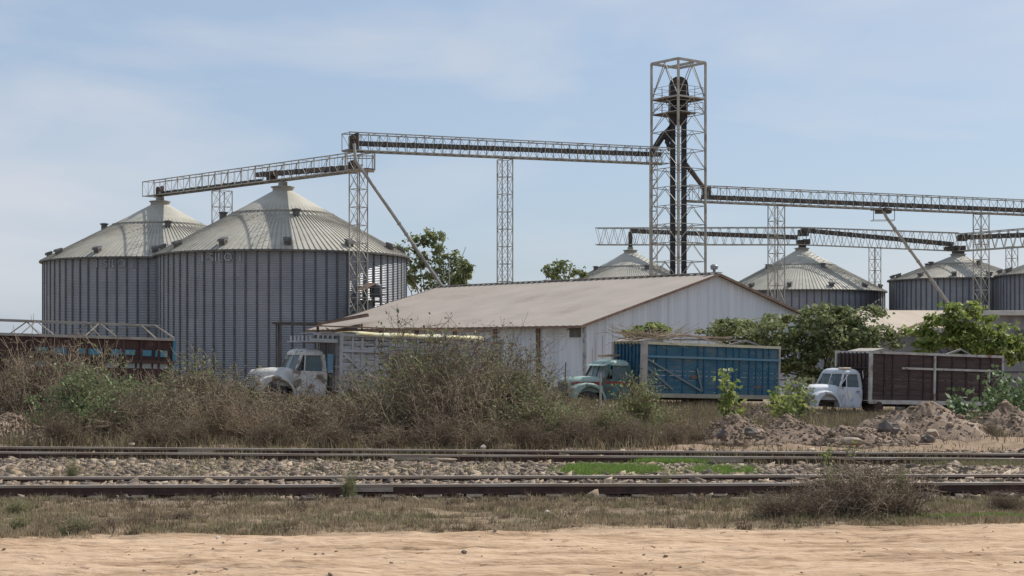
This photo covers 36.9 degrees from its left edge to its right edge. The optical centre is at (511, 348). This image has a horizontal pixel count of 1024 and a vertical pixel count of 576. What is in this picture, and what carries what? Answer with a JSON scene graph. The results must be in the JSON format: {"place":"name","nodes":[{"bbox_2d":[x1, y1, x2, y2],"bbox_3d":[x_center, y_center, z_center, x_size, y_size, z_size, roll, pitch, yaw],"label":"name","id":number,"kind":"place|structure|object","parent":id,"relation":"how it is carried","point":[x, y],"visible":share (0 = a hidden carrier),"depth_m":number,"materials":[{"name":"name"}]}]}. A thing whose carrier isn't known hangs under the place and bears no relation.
{"place":"outdoors","nodes":[
{"label":"outdoors","id":0,"kind":"place"},
{"bbox_2d":[0,361,1023,575],"bbox_3d":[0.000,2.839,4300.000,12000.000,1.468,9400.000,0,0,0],"label":"ground","id":1,"kind":"structure","parent":0,"point":[826,550],"depth_m":16.78,"materials":[{"name":"beige soil"}]},
{"bbox_2d":[0,339,87,414],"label":"dry bush","id":2,"kind":"object","parent":1,"relation":"on","point":[13,379],"visible":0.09,"depth_m":46.93,"materials":[{"name":"brown plant"}]},
{"bbox_2d":[0,315,114,419],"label":"dry bush","id":3,"kind":"object","parent":1,"relation":"on","point":[24,392],"visible":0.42,"depth_m":42.95,"materials":[{"name":"brown plant"}]},
{"bbox_2d":[26,401,108,446],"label":"dry bush","id":4,"kind":"object","parent":1,"relation":"on","point":[64,428],"visible":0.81,"depth_m":34.34,"materials":[{"name":"brown plant"}]},
{"bbox_2d":[48,511,102,535],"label":"dry bush","id":5,"kind":"object","parent":1,"relation":"on","point":[75,523],"visible":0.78,"depth_m":18.25,"materials":[{"name":"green plant"}]},
{"bbox_2d":[16,323,142,414],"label":"dry bush","id":6,"kind":"object","parent":1,"relation":"on","point":[103,366],"visible":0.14,"depth_m":44.93,"materials":[{"name":"brown plant"}]},
{"bbox_2d":[0,319,175,404],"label":"cargo truck","id":7,"kind":"object","parent":1,"relation":"on","point":[147,355],"visible":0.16,"depth_m":51.40,"materials":[{"name":"blue paint"}]},
{"bbox_2d":[22,348,160,438],"bbox_3d":[-10.173,1.087,36.979,3.160,2.508,3.036,0,0,36],"label":"dry bush","id":8,"kind":"object","parent":1,"relation":"on","point":[80,398],"visible":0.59,"depth_m":36.79,"materials":[{"name":"green plant"}]},
{"bbox_2d":[39,197,210,362],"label":"grain silo","id":9,"kind":"object","parent":1,"relation":"on","point":[105,274],"visible":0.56,"depth_m":140.35,"materials":[{"name":"metal"}]},
{"bbox_2d":[77,375,184,442],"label":"dry bush","id":10,"kind":"object","parent":1,"relation":"on","point":[130,416],"visible":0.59,"depth_m":36.40,"materials":[{"name":"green plant"}]},
{"bbox_2d":[87,363,175,422],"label":"dry bush","id":11,"kind":"object","parent":1,"relation":"on","point":[133,386],"visible":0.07,"depth_m":41.07,"materials":[{"name":"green plant"}]},
{"bbox_2d":[107,409,187,447],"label":"dry bush","id":12,"kind":"object","parent":1,"relation":"on","point":[154,431],"visible":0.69,"depth_m":34.07,"materials":[{"name":"brown plant"}]},
{"bbox_2d":[106,372,225,430],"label":"dry bush","id":13,"kind":"object","parent":1,"relation":"on","point":[177,411],"visible":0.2,"depth_m":37.87,"materials":[{"name":"brown plant"}]},
{"bbox_2d":[163,409,225,446],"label":"dry bush","id":14,"kind":"object","parent":1,"relation":"on","point":[194,432],"visible":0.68,"depth_m":34.43,"materials":[{"name":"brown plant"}]},
{"bbox_2d":[139,339,262,410],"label":"dry bush","id":15,"kind":"object","parent":1,"relation":"on","point":[210,371],"visible":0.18,"depth_m":45.79,"materials":[{"name":"brown plant"}]},
{"bbox_2d":[150,354,271,424],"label":"dry bush","id":16,"kind":"object","parent":1,"relation":"on","point":[196,388],"visible":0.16,"depth_m":39.69,"materials":[{"name":"brown plant"}]},
{"bbox_2d":[174,382,266,439],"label":"dry bush","id":17,"kind":"object","parent":1,"relation":"on","point":[214,421],"visible":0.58,"depth_m":35.74,"materials":[{"name":"brown plant"}]},
{"bbox_2d":[181,369,301,418],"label":"dry bush","id":18,"kind":"object","parent":1,"relation":"on","point":[252,392],"visible":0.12,"depth_m":43.64,"materials":[{"name":"brown plant"}]},
{"bbox_2d":[215,392,298,444],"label":"dry bush","id":19,"kind":"object","parent":1,"relation":"on","point":[236,425],"visible":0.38,"depth_m":35.24,"materials":[{"name":"brown plant"}]},
{"bbox_2d":[231,405,310,446],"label":"dry bush","id":20,"kind":"object","parent":1,"relation":"on","point":[269,433],"visible":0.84,"depth_m":34.18,"materials":[{"name":"brown plant"}]},
{"bbox_2d":[152,181,409,387],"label":"grain silo","id":21,"kind":"object","parent":1,"relation":"on","point":[279,252],"visible":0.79,"depth_m":124.81,"materials":[{"name":"metal"}]},
{"bbox_2d":[208,371,362,437],"bbox_3d":[-5.362,1.661,36.944,3.520,2.213,3.387,0,0,-45],"label":"dry bush","id":22,"kind":"object","parent":1,"relation":"on","point":[309,409],"visible":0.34,"depth_m":36.61,"materials":[{"name":"brown plant"}]},
{"bbox_2d":[272,313,368,366],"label":"canopy","id":23,"kind":"object","parent":1,"relation":"on","point":[326,322],"visible":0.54,"depth_m":110.60,"materials":[{"name":"metal"}]},
{"bbox_2d":[297,412,363,448],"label":"dry bush","id":24,"kind":"object","parent":1,"relation":"on","point":[333,434],"visible":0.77,"depth_m":34.02,"materials":[{"name":"brown plant"}]},
{"bbox_2d":[305,360,385,421],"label":"dry bush","id":25,"kind":"object","parent":1,"relation":"on","point":[349,384],"visible":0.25,"depth_m":41.04,"materials":[{"name":"brown plant"}]},
{"bbox_2d":[291,391,415,446],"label":"dry bush","id":26,"kind":"object","parent":1,"relation":"on","point":[358,426],"visible":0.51,"depth_m":35.67,"materials":[{"name":"brown plant"}]},
{"bbox_2d":[349,170,367,315],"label":"support trestle","id":27,"kind":"object","parent":1,"relation":"on","point":[357,245],"visible":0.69,"depth_m":124.54,"materials":[{"name":"metal"}]},
{"bbox_2d":[142,151,374,197],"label":"conveyor bridge","id":28,"kind":"structure","parent":27,"relation":"on","point":[351,166],"depth_m":135.47,"materials":[{"name":"metal"}]},
{"bbox_2d":[241,325,503,405],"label":"cargo truck","id":29,"kind":"object","parent":1,"relation":"on","point":[328,353],"visible":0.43,"depth_m":60.28,"materials":[{"name":"metal"}]},
{"bbox_2d":[351,414,421,448],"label":"dry bush","id":30,"kind":"object","parent":1,"relation":"on","point":[383,439],"visible":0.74,"depth_m":34.05,"materials":[{"name":"brown plant"}]},
{"bbox_2d":[330,352,451,444],"bbox_3d":[-2.781,1.535,37.656,3.354,3.084,4.443,0,0,-29],"label":"dry bush","id":31,"kind":"object","parent":1,"relation":"on","point":[370,396],"visible":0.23,"depth_m":37.13,"materials":[{"name":"brown plant"}]},
{"bbox_2d":[350,357,454,445],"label":"dry bush","id":32,"kind":"object","parent":1,"relation":"on","point":[396,410],"visible":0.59,"depth_m":36.44,"materials":[{"name":"brown plant"}]},
{"bbox_2d":[347,306,488,417],"bbox_3d":[-2.225,0.786,39.048,4.316,3.739,3.724,0,0,-44],"label":"dry bush","id":33,"kind":"object","parent":1,"relation":"on","point":[432,357],"visible":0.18,"depth_m":38.65,"materials":[{"name":"brown plant"}]},
{"bbox_2d":[394,227,471,294],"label":"broadleaf tree","id":34,"kind":"object","parent":1,"relation":"on","point":[412,279],"visible":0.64,"depth_m":164.69,"materials":[{"name":"green plant"}]},
{"bbox_2d":[395,402,493,448],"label":"dry bush","id":35,"kind":"object","parent":1,"relation":"on","point":[443,436],"visible":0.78,"depth_m":34.13,"materials":[{"name":"brown plant"}]},
{"bbox_2d":[372,312,519,423],"bbox_3d":[-1.585,0.696,37.807,3.586,3.620,3.516,0,0,-23],"label":"dry bush","id":36,"kind":"object","parent":1,"relation":"on","point":[456,348],"visible":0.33,"depth_m":37.83,"materials":[{"name":"brown plant"}]},
{"bbox_2d":[394,357,514,444],"bbox_3d":[-1.445,1.526,35.998,2.842,2.669,2.953,0,0,-12],"label":"dry bush","id":37,"kind":"object","parent":1,"relation":"on","point":[453,409],"visible":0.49,"depth_m":35.78,"materials":[{"name":"brown plant"}]},
{"bbox_2d":[437,256,476,286],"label":"broadleaf tree","id":38,"kind":"object","parent":1,"relation":"on","point":[465,268],"visible":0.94,"depth_m":149.65,"materials":[{"name":"green plant"}]},
{"bbox_2d":[414,344,529,430],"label":"dry bush","id":39,"kind":"object","parent":1,"relation":"on","point":[476,375],"visible":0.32,"depth_m":36.89,"materials":[{"name":"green plant"}]},
{"bbox_2d":[421,313,544,400],"bbox_3d":[-0.562,0.739,40.357,3.514,3.379,3.445,0,0,26],"label":"dry bush","id":40,"kind":"object","parent":1,"relation":"on","point":[500,350],"visible":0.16,"depth_m":39.97,"materials":[{"name":"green plant"}]},
{"bbox_2d":[429,369,538,443],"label":"dry bush","id":41,"kind":"object","parent":1,"relation":"on","point":[492,413],"visible":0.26,"depth_m":36.66,"materials":[{"name":"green plant"}]},
{"bbox_2d":[453,415,523,449],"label":"dry bush","id":42,"kind":"object","parent":1,"relation":"on","point":[483,436],"visible":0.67,"depth_m":34.25,"materials":[{"name":"brown plant"}]},
{"bbox_2d":[497,158,512,283],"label":"support trestle","id":43,"kind":"object","parent":1,"relation":"on","point":[502,212],"visible":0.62,"depth_m":131.84,"materials":[{"name":"metal"}]},
{"bbox_2d":[342,131,669,164],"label":"conveyor bridge","id":44,"kind":"structure","parent":43,"relation":"on","point":[353,138],"depth_m":130.00,"materials":[{"name":"metal"}]},
{"bbox_2d":[352,143,443,286],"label":"spout pipe","id":45,"kind":"object","parent":44,"relation":"attached to","point":[413,245],"visible":0.94,"depth_m":124.68,"materials":[{"name":"grey metal"}]},
{"bbox_2d":[0,447,1023,500],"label":"ballast","id":46,"kind":"structure","parent":1,"relation":"on","point":[269,466],"depth_m":26.39,"materials":[{"name":"gravel"}]},
{"bbox_2d":[0,441,1021,478],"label":"track weeds","id":47,"kind":"object","parent":46,"relation":"on","point":[390,452],"visible":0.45,"depth_m":28.96,"materials":[{"name":"green plant"}]},
{"bbox_2d":[0,474,1023,500],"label":"railway track","id":48,"kind":"structure","parent":46,"relation":"on","point":[717,490],"depth_m":23.32,"materials":[{"name":"metal"}]},
{"bbox_2d":[913,457,1023,467],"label":"olive weeds","id":49,"kind":"object","parent":46,"relation":"on","point":[998,462],"visible":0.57,"depth_m":28.18,"materials":[{"name":"green plant"}]},
{"bbox_2d":[0,446,1023,465],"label":"railway track","id":50,"kind":"structure","parent":1,"relation":"on","point":[513,456],"depth_m":30.28,"materials":[{"name":"metal"}]},
{"bbox_2d":[0,391,1023,450],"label":"dry undergrowth","id":51,"kind":"object","parent":1,"relation":"on","point":[694,408],"visible":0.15,"depth_m":36.05,"materials":[{"name":"brown plant"}]},
{"bbox_2d":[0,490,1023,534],"bbox_3d":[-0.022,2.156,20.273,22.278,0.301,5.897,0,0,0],"label":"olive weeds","id":52,"kind":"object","parent":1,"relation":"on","point":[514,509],"visible":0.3,"depth_m":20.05,"materials":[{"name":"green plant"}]},
{"bbox_2d":[457,334,568,435],"bbox_3d":[0.117,1.091,38.487,3.635,2.915,3.136,0,0,-18],"label":"dry bush","id":53,"kind":"object","parent":1,"relation":"on","point":[515,379],"visible":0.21,"depth_m":38.20,"materials":[{"name":"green plant"}]},
{"bbox_2d":[469,323,569,407],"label":"dry bush","id":54,"kind":"object","parent":1,"relation":"on","point":[519,350],"visible":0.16,"depth_m":42.84,"materials":[{"name":"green plant"}]},
{"bbox_2d":[494,409,569,449],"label":"dry bush","id":55,"kind":"object","parent":1,"relation":"on","point":[526,432],"visible":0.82,"depth_m":34.24,"materials":[{"name":"brown plant"}]},
{"bbox_2d":[496,384,599,436],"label":"dry bush","id":56,"kind":"object","parent":1,"relation":"on","point":[531,412],"visible":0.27,"depth_m":36.80,"materials":[{"name":"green plant"}]},
{"bbox_2d":[527,362,594,413],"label":"dry bush","id":57,"kind":"object","parent":1,"relation":"on","point":[555,388],"visible":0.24,"depth_m":39.72,"materials":[{"name":"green plant"}]},
{"bbox_2d":[527,393,595,441],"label":"dry bush","id":58,"kind":"object","parent":1,"relation":"on","point":[569,410],"visible":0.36,"depth_m":35.86,"materials":[{"name":"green plant"}]},
{"bbox_2d":[541,259,588,281],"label":"broadleaf tree","id":59,"kind":"object","parent":1,"relation":"on","point":[552,273],"visible":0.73,"depth_m":189.61,"materials":[{"name":"green plant"}]},
{"bbox_2d":[305,264,825,394],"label":"warehouse","id":60,"kind":"structure","parent":1,"relation":"on","point":[584,311],"depth_m":103.30,"materials":[{"name":"white paint"}]},
{"bbox_2d":[547,409,615,447],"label":"dry bush","id":61,"kind":"object","parent":1,"relation":"on","point":[577,429],"visible":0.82,"depth_m":34.36,"materials":[{"name":"brown plant"}]},
{"bbox_2d":[581,394,642,438],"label":"dry bush","id":62,"kind":"object","parent":1,"relation":"on","point":[607,415],"visible":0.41,"depth_m":36.35,"materials":[{"name":"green plant"}]},
{"bbox_2d":[577,247,669,279],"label":"grain silo","id":63,"kind":"object","parent":1,"relation":"on","point":[630,261],"visible":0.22,"depth_m":211.99,"materials":[{"name":"metal"}]},
{"bbox_2d":[595,408,661,447],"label":"dry bush","id":64,"kind":"object","parent":1,"relation":"on","point":[628,430],"visible":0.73,"depth_m":34.45,"materials":[{"name":"brown plant"}]},
{"bbox_2d":[598,360,672,431],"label":"dry bush","id":65,"kind":"object","parent":1,"relation":"on","point":[637,404],"visible":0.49,"depth_m":39.75,"materials":[{"name":"green plant"}]},
{"bbox_2d":[649,147,657,276],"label":"support trestle","id":66,"kind":"object","parent":1,"relation":"on","point":[656,195],"visible":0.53,"depth_m":137.86,"materials":[{"name":"metal"}]},
{"bbox_2d":[551,338,780,406],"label":"cargo truck","id":67,"kind":"object","parent":1,"relation":"on","point":[747,362],"visible":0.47,"depth_m":70.10,"materials":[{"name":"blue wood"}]},
{"bbox_2d":[597,320,700,348],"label":"branch heap","id":68,"kind":"object","parent":67,"relation":"on","point":[658,336],"visible":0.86,"depth_m":69.63,"materials":[{"name":"brown plant"}]},
{"bbox_2d":[650,420,696,444],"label":"dry bush","id":69,"kind":"object","parent":1,"relation":"on","point":[672,429],"visible":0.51,"depth_m":35.06,"materials":[{"name":"brown plant"}]},
{"bbox_2d":[650,76,703,275],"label":"bucket elevator","id":70,"kind":"object","parent":1,"relation":"on","point":[669,142],"visible":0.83,"depth_m":139.75,"materials":[{"name":"black metal"}]},
{"bbox_2d":[650,57,706,276],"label":"elevator tower","id":71,"kind":"structure","parent":1,"relation":"on","point":[678,97],"depth_m":139.60,"materials":[{"name":"metal"}]},
{"bbox_2d":[713,367,746,419],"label":"leafy sapling","id":72,"kind":"object","parent":1,"relation":"on","point":[725,405],"visible":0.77,"depth_m":49.82,"materials":[{"name":"green plant"}]},
{"bbox_2d":[699,413,766,442],"bbox_3d":[5.514,2.024,37.993,2.248,0.868,3.714,0,0,0],"label":"earth heap","id":73,"kind":"object","parent":1,"relation":"on","point":[735,425],"visible":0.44,"depth_m":37.29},
{"bbox_2d":[694,317,772,344],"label":"broadleaf tree","id":74,"kind":"object","parent":1,"relation":"on","point":[720,322],"visible":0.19,"depth_m":87.68,"materials":[{"name":"green plant"}]},
{"bbox_2d":[725,481,824,520],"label":"dry bush","id":75,"kind":"object","parent":1,"relation":"on","point":[779,508],"visible":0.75,"depth_m":19.82,"materials":[{"name":"brown plant"}]},
{"bbox_2d":[767,205,784,303],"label":"support trestle","id":76,"kind":"object","parent":1,"relation":"on","point":[768,251],"visible":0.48,"depth_m":143.63,"materials":[{"name":"metal"}]},
{"bbox_2d":[687,184,1023,220],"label":"conveyor bridge","id":77,"kind":"structure","parent":76,"relation":"on","point":[862,204],"depth_m":145.77,"materials":[{"name":"metal"}]},
{"bbox_2d":[763,385,806,418],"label":"leafy sapling","id":78,"kind":"object","parent":1,"relation":"on","point":[783,399],"visible":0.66,"depth_m":47.99,"materials":[{"name":"green plant"}]},
{"bbox_2d":[780,377,817,420],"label":"leafy sapling","id":79,"kind":"object","parent":1,"relation":"on","point":[797,389],"visible":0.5,"depth_m":53.93,"materials":[{"name":"green plant"}]},
{"bbox_2d":[705,302,908,408],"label":"broadleaf tree","id":80,"kind":"object","parent":1,"relation":"on","point":[848,334],"visible":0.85,"depth_m":83.33,"materials":[{"name":"green plant"}]},
{"bbox_2d":[738,247,887,367],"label":"grain silo","id":81,"kind":"object","parent":1,"relation":"on","point":[811,278],"visible":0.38,"depth_m":201.74,"materials":[{"name":"metal"}]},
{"bbox_2d":[595,227,800,246],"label":"conveyor bridge","id":82,"kind":"structure","parent":81,"relation":"on","point":[645,230],"depth_m":213.12,"materials":[{"name":"metal"}]},
{"bbox_2d":[766,476,859,519],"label":"dry bush","id":83,"kind":"object","parent":1,"relation":"on","point":[821,501],"visible":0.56,"depth_m":19.96,"materials":[{"name":"brown plant"}]},
{"bbox_2d":[688,422,968,446],"bbox_3d":[7.585,2.139,37.178,7.384,0.696,2.788,0,0,0],"label":"earth heap","id":84,"kind":"object","parent":1,"relation":"on","point":[805,433],"visible":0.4,"depth_m":36.60,"materials":[{"name":"brown soil"}]},
{"bbox_2d":[789,446,917,519],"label":"dry bush","id":85,"kind":"object","parent":1,"relation":"on","point":[852,504],"visible":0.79,"depth_m":20.16,"materials":[{"name":"brown plant"}]},
{"bbox_2d":[813,427,919,448],"bbox_3d":[8.253,2.145,35.978,2.695,0.564,2.981,0,0,0],"label":"earth heap","id":86,"kind":"object","parent":1,"relation":"on","point":[868,437],"visible":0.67,"depth_m":35.34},
{"bbox_2d":[825,310,954,384],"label":"tan roof shed","id":87,"kind":"structure","parent":1,"relation":"on","point":[907,318],"depth_m":107.67,"materials":[{"name":"white metal"}]},
{"bbox_2d":[833,459,951,517],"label":"dry bush","id":88,"kind":"object","parent":1,"relation":"on","point":[901,509],"visible":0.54,"depth_m":20.26,"materials":[{"name":"brown plant"}]},
{"bbox_2d":[791,348,1003,412],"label":"cargo truck","id":89,"kind":"object","parent":1,"relation":"on","point":[845,383],"visible":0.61,"depth_m":73.11,"materials":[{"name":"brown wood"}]},
{"bbox_2d":[857,401,998,441],"bbox_3d":[10.394,1.948,39.018,4.070,1.283,5.343,0,0,0],"label":"earth heap","id":90,"kind":"object","parent":1,"relation":"on","point":[922,417],"visible":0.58,"depth_m":37.85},
{"bbox_2d":[887,253,1004,310],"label":"grain silo","id":91,"kind":"object","parent":1,"relation":"on","point":[951,276],"visible":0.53,"depth_m":193.84,"materials":[{"name":"metal"}]},
{"bbox_2d":[796,227,958,251],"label":"conveyor bridge","id":92,"kind":"structure","parent":91,"relation":"on","point":[805,231],"depth_m":205.30,"materials":[{"name":"metal"}]},
{"bbox_2d":[897,299,1023,367],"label":"broadleaf tree","id":93,"kind":"object","parent":1,"relation":"on","point":[1005,344],"visible":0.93,"depth_m":83.51,"materials":[{"name":"green plant"}]},
{"bbox_2d":[945,386,979,419],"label":"leafy sapling","id":94,"kind":"object","parent":1,"relation":"on","point":[956,406],"visible":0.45,"depth_m":49.95,"materials":[{"name":"green plant"}]},
{"bbox_2d":[973,213,989,310],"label":"support trestle","id":95,"kind":"object","parent":1,"relation":"on","point":[981,256],"visible":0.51,"depth_m":150.10,"materials":[{"name":"metal"}]},
{"bbox_2d":[941,310,1023,370],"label":"grey shed","id":96,"kind":"structure","parent":1,"relation":"on","point":[1011,317],"depth_m":98.08,"materials":[{"name":"metal"}]},
{"bbox_2d":[961,379,1023,415],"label":"leafy sapling","id":97,"kind":"object","parent":1,"relation":"on","point":[988,407],"visible":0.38,"depth_m":51.78,"materials":[{"name":"green plant"}]},
{"bbox_2d":[968,399,1023,436],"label":"earth heap","id":98,"kind":"object","parent":1,"relation":"on","point":[1005,412],"visible":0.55,"depth_m":40.22,"materials":[{"name":"brown soil"}]},
{"bbox_2d":[969,485,1023,511],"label":"dry bush","id":99,"kind":"object","parent":1,"relation":"on","point":[1001,502],"visible":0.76,"depth_m":21.53,"materials":[{"name":"brown plant"}]},
{"bbox_2d":[977,364,1023,410],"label":"leafy sapling","id":100,"kind":"object","parent":1,"relation":"on","point":[995,373],"visible":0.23,"depth_m":53.85,"materials":[{"name":"green plant"}]},
{"bbox_2d":[993,265,1023,309],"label":"grain silo","id":101,"kind":"object","parent":1,"relation":"on","point":[1009,288],"visible":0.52,"depth_m":179.56,"materials":[{"name":"metal"}]},
{"bbox_2d":[1005,246,1017,268],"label":"support trestle","id":102,"kind":"object","parent":1,"relation":"on","point":[1006,258],"visible":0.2,"depth_m":191.20,"materials":[{"name":"metal"}]},
{"bbox_2d":[944,228,1023,255],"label":"conveyor bridge","id":103,"kind":"structure","parent":102,"relation":"on","point":[965,237],"depth_m":195.38,"materials":[{"name":"metal"}]},
{"bbox_2d":[0,489,1023,538],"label":"dry grass","id":104,"kind":"structure","parent":0,"point":[241,512],"depth_m":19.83,"materials":[{"name":"brown plant"}]},
{"bbox_2d":[0,0,1023,333],"label":"sky","id":105,"kind":"structure","parent":0,"point":[100,99],"materials":[{"name":"blue"}]},
{"bbox_2d":[548,460,679,474],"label":"green grass","id":106,"kind":"structure","parent":0,"point":[585,469],"depth_m":26.30,"materials":[{"name":"green plant"}]},
{"bbox_2d":[683,463,763,474],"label":"green grass","id":107,"kind":"structure","parent":0,"point":[723,469],"depth_m":26.54,"materials":[{"name":"green plant"}]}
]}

